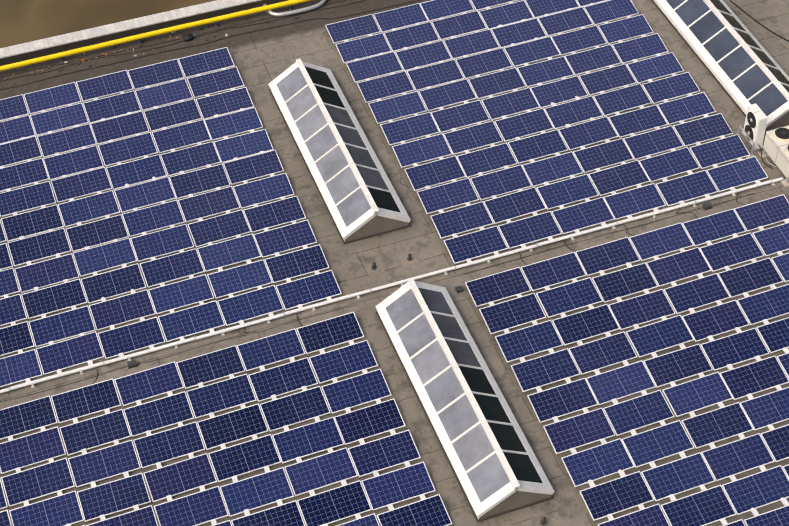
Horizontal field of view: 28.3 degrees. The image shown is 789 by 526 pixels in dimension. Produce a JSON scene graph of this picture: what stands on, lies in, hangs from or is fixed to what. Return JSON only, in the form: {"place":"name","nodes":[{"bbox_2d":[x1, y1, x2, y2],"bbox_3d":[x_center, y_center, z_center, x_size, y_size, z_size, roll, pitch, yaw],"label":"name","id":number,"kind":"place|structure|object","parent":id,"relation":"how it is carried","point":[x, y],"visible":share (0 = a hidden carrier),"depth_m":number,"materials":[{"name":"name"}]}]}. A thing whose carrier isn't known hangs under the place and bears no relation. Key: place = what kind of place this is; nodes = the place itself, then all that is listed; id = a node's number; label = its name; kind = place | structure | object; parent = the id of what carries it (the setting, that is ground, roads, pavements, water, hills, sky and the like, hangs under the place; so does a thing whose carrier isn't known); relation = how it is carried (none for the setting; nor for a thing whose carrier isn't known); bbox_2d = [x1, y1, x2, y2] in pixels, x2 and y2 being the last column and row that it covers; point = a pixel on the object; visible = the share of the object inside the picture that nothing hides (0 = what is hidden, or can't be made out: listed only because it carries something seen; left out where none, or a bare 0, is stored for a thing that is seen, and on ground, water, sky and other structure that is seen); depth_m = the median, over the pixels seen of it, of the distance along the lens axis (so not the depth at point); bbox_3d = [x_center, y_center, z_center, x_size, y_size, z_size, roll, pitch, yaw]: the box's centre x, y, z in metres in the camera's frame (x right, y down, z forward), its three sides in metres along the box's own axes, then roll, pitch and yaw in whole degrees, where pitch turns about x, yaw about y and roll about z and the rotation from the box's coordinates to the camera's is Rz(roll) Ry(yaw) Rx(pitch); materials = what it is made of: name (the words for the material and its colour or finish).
{"place":"outdoors","nodes":[
{"label":"outdoors","id":0,"kind":"place"},
{"bbox_2d":[0,0,215,47],"bbox_3d":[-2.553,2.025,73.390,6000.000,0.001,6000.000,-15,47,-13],"label":"ground","id":1,"kind":"structure","parent":0,"point":[23,21],"depth_m":89.65,"materials":[{"name":"brown soil"}]},
{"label":"building walls","id":2,"kind":"object","parent":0,"visible":0},
{"bbox_2d":[0,0,788,525],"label":"roof","id":3,"kind":"structure","parent":2,"relation":"on","point":[264,56],"depth_m":53.16,"materials":[{"name":"concrete"}]},
{"bbox_2d":[0,0,287,65],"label":"parapet","id":4,"kind":"structure","parent":3,"relation":"on","point":[81,38],"depth_m":61.58,"materials":[{"name":"concrete"}]},
{"bbox_2d":[0,0,310,70],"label":"yellow gas pipe","id":5,"kind":"object","parent":3,"relation":"on","point":[139,37],"visible":0.94,"depth_m":61.46,"materials":[{"name":"metal"}]},
{"bbox_2d":[20,0,327,74],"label":"roof debris","id":6,"kind":"object","parent":3,"relation":"on","point":[200,28],"visible":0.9,"depth_m":61.64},
{"bbox_2d":[5,35,422,432],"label":"fallen leaves","id":7,"kind":"object","parent":3,"relation":"on","point":[134,53],"visible":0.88,"depth_m":61.07,"materials":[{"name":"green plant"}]},
{"bbox_2d":[263,0,325,16],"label":"hose","id":8,"kind":"object","parent":3,"relation":"on","point":[305,9],"visible":0.9,"depth_m":62.66,"materials":[{"name":"white plastic"}]},
{"bbox_2d":[268,59,410,243],"bbox_3d":[-2.111,-4.311,56.373,2.468,1.160,8.870,-15,47,-13],"label":"skylight","id":9,"kind":"object","parent":3,"relation":"on","point":[354,186],"visible":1,"depth_m":55.77,"materials":[{"name":"grey glass"}]},
{"bbox_2d":[0,74,753,401],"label":"string cables and boxes","id":10,"kind":"object","parent":3,"relation":"on","point":[458,289],"visible":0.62,"depth_m":51.88,"materials":[{"name":"grey metal"}]},
{"bbox_2d":[0,177,783,393],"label":"cable conduit","id":11,"kind":"object","parent":3,"relation":"on","point":[445,270],"visible":0.98,"depth_m":51.92,"materials":[{"name":"metal"}]},
{"bbox_2d":[0,0,788,525],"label":"solar panels","id":12,"kind":"object","parent":3,"relation":"on","point":[252,154],"visible":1,"depth_m":52.16,"materials":[{"name":"glass"}]},
{"bbox_2d":[0,0,788,326],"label":"cables","id":13,"kind":"object","parent":3,"relation":"on","point":[188,38],"visible":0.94,"depth_m":61.57,"materials":[{"name":"black rubber"}]},
{"bbox_2d":[176,57,734,525],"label":"membrane patches","id":14,"kind":"object","parent":3,"relation":"on","point":[570,507],"visible":0.75,"depth_m":51.40,"materials":[{"name":"grey"}]},
{"bbox_2d":[371,253,546,525],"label":"roof vents","id":15,"kind":"object","parent":3,"relation":"on","point":[543,521],"visible":0.83,"depth_m":52.58,"materials":[{"name":"brown metal"}]},
{"bbox_2d":[375,278,553,522],"bbox_3d":[2.028,3.875,48.268,2.448,1.160,8.850,-15,47,-13],"label":"skylight","id":16,"kind":"object","parent":3,"relation":"on","point":[493,462],"visible":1,"depth_m":47.71,"materials":[{"name":"grey glass"}]},
{"bbox_2d":[651,0,788,133],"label":"skylight","id":17,"kind":"object","parent":3,"relation":"on","point":[735,58],"visible":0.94,"depth_m":59.45,"materials":[{"name":"grey glass"}]},
{"bbox_2d":[737,103,775,168],"bbox_3d":[13.027,-4.547,55.925,0.820,1.703,1.975,-15,47,-13],"label":"air conditioning unit","id":18,"kind":"object","parent":3,"relation":"on","point":[754,129],"visible":0.98,"depth_m":55.85,"materials":[{"name":"white metal"}]},
{"bbox_2d":[758,126,788,187],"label":"hvac unit","id":19,"kind":"object","parent":3,"relation":"on","point":[776,144],"visible":1,"depth_m":55.36,"materials":[{"name":"white metal"}]}
]}

